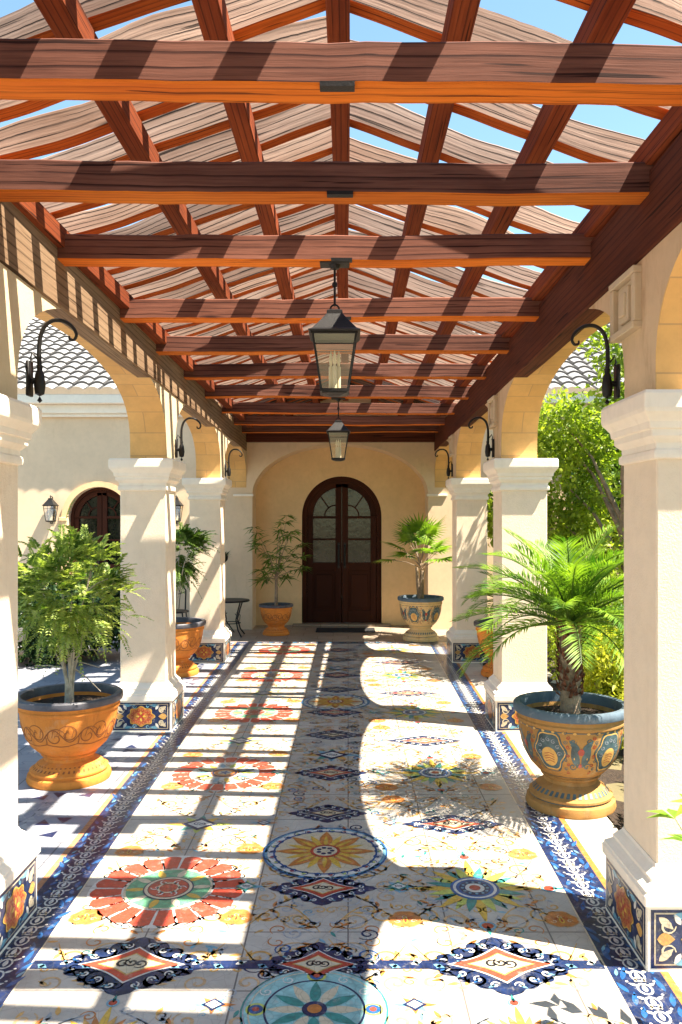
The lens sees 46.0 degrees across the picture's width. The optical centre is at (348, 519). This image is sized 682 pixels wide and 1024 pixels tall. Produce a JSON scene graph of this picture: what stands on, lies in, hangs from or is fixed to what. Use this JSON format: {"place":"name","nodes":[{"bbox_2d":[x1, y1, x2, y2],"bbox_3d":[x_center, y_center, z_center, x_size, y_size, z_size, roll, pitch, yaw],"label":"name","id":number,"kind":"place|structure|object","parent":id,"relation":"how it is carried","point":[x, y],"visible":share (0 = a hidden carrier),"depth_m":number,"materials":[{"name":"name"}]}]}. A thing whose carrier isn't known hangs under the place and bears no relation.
{"place":"outdoors","nodes":[
{"label":"outdoors","id":0,"kind":"place"},
{"bbox_2d":[18,628,25,641],"bbox_3d":[-4.668,1.439,8.671,2.319,0.620,0.829,0,0,-34],"label":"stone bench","id":1,"kind":"object","parent":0,"point":[20,639],"visible":0.07,"depth_m":9.17,"materials":[{"name":"beige stone"}]},
{"bbox_2d":[18,641,243,883],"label":"courtyard paving","id":2,"kind":"structure","parent":0,"point":[107,671],"depth_m":5.77,"materials":[{"name":"white tile"}]},
{"bbox_2d":[0,394,41,954],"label":"column","id":3,"kind":"structure","parent":2,"relation":"on","point":[20,425],"depth_m":3.43,"materials":[{"name":"paint"}]},
{"bbox_2d":[18,563,119,667],"bbox_3d":[-3.857,1.175,10.011,3.370,1.430,1.575,0,0,0],"label":"hedge","id":4,"kind":"object","parent":2,"relation":"on","point":[114,637],"visible":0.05,"depth_m":9.63,"materials":[{"name":"green plant"}]},
{"bbox_2d":[18,499,153,790],"bbox_3d":[-1.893,0.801,5.402,1.064,1.895,1.097,0,0,-45],"label":"potted shrub","id":5,"kind":"object","parent":2,"relation":"on","point":[67,726],"visible":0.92,"depth_m":5.26,"materials":[{"name":"plant"}]},
{"bbox_2d":[18,643,231,849],"bbox_3d":[-1.795,1.749,5.291,0.381,0.001,12.677,0,0,0],"label":"courtyard band","id":6,"kind":"object","parent":2,"relation":"on","point":[43,822],"visible":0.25,"depth_m":4.99,"materials":[{"name":"white tile"}]},
{"bbox_2d":[108,458,185,731],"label":"column","id":7,"kind":"structure","parent":2,"relation":"on","point":[152,684],"depth_m":6.66,"materials":[{"name":"paint"}]},
{"bbox_2d":[176,583,188,616],"bbox_3d":[-2.462,1.282,11.328,0.441,0.928,0.482,0,0,-23],"label":"iron chair","id":8,"kind":"object","parent":2,"relation":"on","point":[182,611],"visible":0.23,"depth_m":11.45,"materials":[{"name":"black metal"}]},
{"bbox_2d":[176,522,219,677],"bbox_3d":[-2.043,0.888,9.098,0.946,1.721,0.946,0,0,-34],"label":"potted shrub","id":9,"kind":"object","parent":2,"relation":"on","point":[189,632],"visible":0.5,"depth_m":8.97,"materials":[{"name":"ceramic"}]},
{"bbox_2d":[182,478,231,662],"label":"column","id":10,"kind":"structure","parent":2,"relation":"on","point":[207,498],"depth_m":9.83,"materials":[{"name":"paint"}]},
{"bbox_2d":[225,551,233,631],"bbox_3d":[-1.925,1.113,12.350,0.362,1.270,0.329,0,0,0],"label":"iron plant stand","id":11,"kind":"object","parent":2,"relation":"on","point":[226,556],"visible":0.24,"depth_m":12.32,"materials":[{"name":"metal"}]},
{"bbox_3d":[-1.589,0.625,0.000,0.532,2.249,0.532,0,0,0],"label":"column","id":12,"kind":"object","parent":2,"relation":"on","visible":0},
{"bbox_2d":[0,263,245,487],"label":"arcade wall","id":13,"kind":"structure","parent":12,"relation":"on","point":[153,408],"depth_m":6.46,"materials":[{"name":"paint"}]},
{"bbox_2d":[25,318,77,402],"bbox_3d":[-1.347,-0.723,3.644,0.229,0.386,0.088,0,0,0],"label":"iron hook","id":14,"kind":"object","parent":13,"relation":"attached to","point":[38,381],"visible":1,"depth_m":3.65,"materials":[{"name":"black metal"}]},
{"bbox_2d":[175,417,200,460],"bbox_3d":[-1.403,-0.703,7.034,0.230,0.386,0.088,0,0,0],"label":"iron hook","id":15,"kind":"object","parent":13,"relation":"attached to","point":[180,449],"visible":0.99,"depth_m":7.04,"materials":[{"name":"black metal"}]},
{"bbox_2d":[224,449,242,478],"bbox_3d":[-1.454,-0.703,10.184,0.229,0.386,0.088,0,0,0],"label":"iron hook","id":16,"kind":"object","parent":13,"relation":"attached to","point":[228,470],"visible":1,"depth_m":10.19,"materials":[{"name":"black metal"}]},
{"bbox_2d":[0,0,681,450],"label":"pergola","id":17,"kind":"object","parent":13,"relation":"on","point":[234,166],"visible":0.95,"depth_m":3.64,"materials":[{"name":"brown wood"}]},
{"bbox_2d":[308,261,360,396],"bbox_3d":[-0.068,-0.962,4.080,0.259,0.678,0.259,0,0,0],"label":"hanging lantern","id":18,"kind":"object","parent":17,"relation":"hanging from","point":[334,326],"visible":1,"depth_m":4.04,"materials":[{"name":"black metal"}]},
{"bbox_2d":[326,397,349,460],"bbox_3d":[-0.105,-0.962,8.630,0.259,0.678,0.259,0,0,0],"label":"hanging lantern","id":19,"kind":"object","parent":17,"relation":"hanging from","point":[338,427],"visible":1,"depth_m":8.58,"materials":[{"name":"black metal"}]},
{"bbox_2d":[0,643,634,1023],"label":"walkway floor","id":20,"kind":"structure","parent":0,"point":[30,996],"depth_m":4.01,"materials":[{"name":"white tile"}]},
{"bbox_2d":[12,643,623,1023],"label":"walkway inlay","id":21,"kind":"object","parent":20,"relation":"on","point":[316,982],"visible":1,"depth_m":3.80,"materials":[{"name":"multicoloured tile"}]},
{"bbox_2d":[251,642,427,642],"bbox_3d":[-0.118,1.747,11.360,2.517,0.001,0.160,0,0,0],"label":"walkway end band","id":22,"kind":"object","parent":20,"relation":"on","point":[339,642],"visible":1,"depth_m":11.36,"materials":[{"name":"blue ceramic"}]},
{"bbox_2d":[1,597,634,1022],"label":"ground","id":23,"kind":"structure","parent":0,"point":[617,789],"depth_m":5.33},
{"bbox_2d":[17,317,623,628],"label":"house","id":24,"kind":"structure","parent":0,"point":[355,505],"depth_m":13.19,"materials":[{"name":"paint"}]},
{"bbox_2d":[43,495,58,523],"bbox_3d":[-4.660,-0.151,12.583,0.204,0.459,0.230,0,0,0],"label":"wall lantern","id":25,"kind":"object","parent":24,"relation":"attached to","point":[51,502],"depth_m":12.56,"materials":[{"name":"black metal"}]},
{"bbox_2d":[70,487,119,580],"bbox_3d":[-3.940,0.620,12.863,1.000,2.260,0.114,0,0,0],"label":"door","id":26,"kind":"structure","parent":24,"relation":"in","point":[98,508],"depth_m":12.85,"materials":[{"name":"brown wood"}]},
{"bbox_2d":[176,495,183,523],"bbox_3d":[-2.690,-0.151,12.583,0.204,0.459,0.230,0,0,0],"label":"wall lantern","id":27,"kind":"object","parent":24,"relation":"attached to","point":[179,504],"depth_m":12.57,"materials":[{"name":"black metal"}]},
{"bbox_2d":[302,476,380,622],"bbox_3d":[-0.105,0.520,13.303,1.310,2.451,0.114,0,0,0],"label":"door","id":28,"kind":"structure","parent":24,"relation":"in","point":[341,523],"depth_m":13.29,"materials":[{"name":"brown wood"}]},
{"bbox_2d":[228,625,448,641],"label":"porch paving","id":29,"kind":"structure","parent":0,"point":[393,633],"depth_m":12.04,"materials":[{"name":"stone"}]},
{"bbox_2d":[225,598,249,636],"bbox_3d":[-1.750,1.475,12.000,0.560,0.542,0.560,0,0,0],"label":"iron table","id":30,"kind":"object","parent":29,"relation":"on","point":[235,600],"visible":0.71,"depth_m":11.91,"materials":[{"name":"black metal"}]},
{"bbox_2d":[244,515,314,635],"bbox_3d":[-1.050,0.837,12.221,1.102,1.816,1.287,0,0,-19],"label":"potted bamboo palm","id":31,"kind":"object","parent":29,"relation":"on","point":[276,615],"visible":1,"depth_m":12.04,"materials":[{"name":"plant"}]},
{"bbox_2d":[316,628,374,631],"bbox_3d":[-0.040,1.734,12.565,0.920,0.021,0.430,0,0,0],"label":"doormat","id":32,"kind":"object","parent":29,"relation":"on","point":[345,629],"visible":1,"depth_m":12.45,"materials":[{"name":"brown fabric"}]},
{"bbox_2d":[375,512,451,641],"bbox_3d":[1.097,0.816,11.600,1.291,1.858,1.311,0,0,-29],"label":"potted fan palm","id":33,"kind":"object","parent":29,"relation":"on","point":[420,610],"visible":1,"depth_m":11.44,"materials":[{"name":"green plant"}]},
{"bbox_2d":[0,642,681,1023],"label":"walkway border","id":34,"kind":"object","parent":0,"point":[642,992],"visible":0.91,"depth_m":4.11,"materials":[{"name":"blue tile"}]},
{"bbox_2d":[0,0,681,289],"label":"sky","id":35,"kind":"structure","parent":0,"point":[563,20],"materials":[{"name":"blue"}]},
{"bbox_2d":[483,640,623,829],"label":"soil","id":36,"kind":"structure","parent":0,"point":[611,776],"depth_m":5.44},
{"bbox_2d":[487,428,603,648],"bbox_3d":[2.633,0.233,10.966,1.909,3.074,1.500,0,0,0],"label":"tree","id":37,"kind":"object","parent":36,"relation":"on","point":[490,516],"visible":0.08,"depth_m":10.95,"materials":[{"name":"green plant"}]},
{"bbox_2d":[537,324,623,609],"bbox_3d":[3.005,-0.271,8.647,2.008,4.080,3.012,0,0,-38],"label":"tree","id":38,"kind":"object","parent":36,"relation":"on","point":[590,464],"visible":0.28,"depth_m":9.00,"materials":[{"name":"green plant"}]},
{"bbox_2d":[547,570,623,690],"bbox_3d":[2.143,1.109,7.321,1.137,1.376,0.843,0,0,-32],"label":"shrub","id":39,"kind":"object","parent":36,"relation":"on","point":[550,634],"visible":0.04,"depth_m":7.23,"materials":[{"name":"green plant"}]},
{"bbox_2d":[557,397,621,588],"bbox_3d":[3.888,-0.143,10.812,2.456,3.822,3.189,0,0,0],"label":"tree","id":40,"kind":"object","parent":36,"relation":"on","point":[616,467],"visible":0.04,"depth_m":10.47,"materials":[{"name":"green plant"}]},
{"bbox_2d":[581,618,623,749],"bbox_3d":[2.078,1.224,6.136,0.896,1.084,0.854,0,0,-26],"label":"shrub","id":41,"kind":"object","parent":36,"relation":"on","point":[602,677],"visible":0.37,"depth_m":5.99,"materials":[{"name":"green plant"}]},
{"bbox_2d":[443,642,681,991],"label":"side paving","id":42,"kind":"structure","parent":0,"point":[592,835],"depth_m":4.57,"materials":[{"name":"white tile"}]},
{"bbox_2d":[446,478,491,662],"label":"column","id":43,"kind":"structure","parent":42,"relation":"on","point":[469,498],"depth_m":9.83,"materials":[{"name":"paint"}]},
{"bbox_2d":[461,570,492,677],"bbox_3d":[1.774,1.165,9.001,1.038,1.167,0.954,0,0,33],"label":"potted palm","id":44,"kind":"object","parent":42,"relation":"on","point":[487,670],"visible":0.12,"depth_m":8.91,"materials":[{"name":"plant"}]},
{"bbox_2d":[483,458,558,731],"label":"column","id":45,"kind":"structure","parent":42,"relation":"on","point":[520,488],"depth_m":6.66,"materials":[{"name":"paint"}]},
{"bbox_2d":[450,523,623,819],"bbox_3d":[1.377,0.884,4.910,1.521,1.729,1.549,0,0,-14],"label":"potted palm","id":46,"kind":"object","parent":42,"relation":"on","point":[571,733],"visible":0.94,"depth_m":4.76,"materials":[{"name":"plant"}]},
{"bbox_2d":[601,389,681,971],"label":"column","id":47,"kind":"structure","parent":42,"relation":"on","point":[643,428],"depth_m":3.17,"materials":[{"name":"paint"}]},
{"bbox_2d":[647,794,681,840],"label":"leafy plant","id":48,"kind":"object","parent":42,"relation":"on","point":[674,814],"visible":1,"depth_m":2.76,"materials":[{"name":"green plant"}]},
{"bbox_3d":[1.349,0.625,0.000,0.532,2.249,0.532,0,0,0],"label":"column","id":49,"kind":"object","parent":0,"visible":0},
{"bbox_2d":[435,222,681,487],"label":"arcade wall","id":50,"kind":"structure","parent":49,"relation":"on","point":[639,304],"depth_m":3.50,"materials":[{"name":"paint"}]},
{"bbox_2d":[435,449,452,478],"bbox_3d":[1.214,-0.703,10.184,0.229,0.386,0.088,0,0,0],"label":"iron hook","id":51,"kind":"object","parent":50,"relation":"attached to","point":[448,471],"visible":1,"depth_m":10.19,"materials":[{"name":"black metal"}]},
{"bbox_2d":[468,417,493,460],"bbox_3d":[1.162,-0.703,7.004,0.230,0.386,0.088,0,0,0],"label":"iron hook","id":52,"kind":"object","parent":50,"relation":"attached to","point":[488,449],"visible":1,"depth_m":7.01,"materials":[{"name":"black metal"}]},
{"bbox_2d":[570,324,620,404],"bbox_3d":[1.112,-0.699,3.605,0.218,0.367,0.083,0,0,0],"label":"iron hook","id":53,"kind":"object","parent":50,"relation":"attached to","point":[608,384],"visible":1,"depth_m":3.61,"materials":[{"name":"black metal"}]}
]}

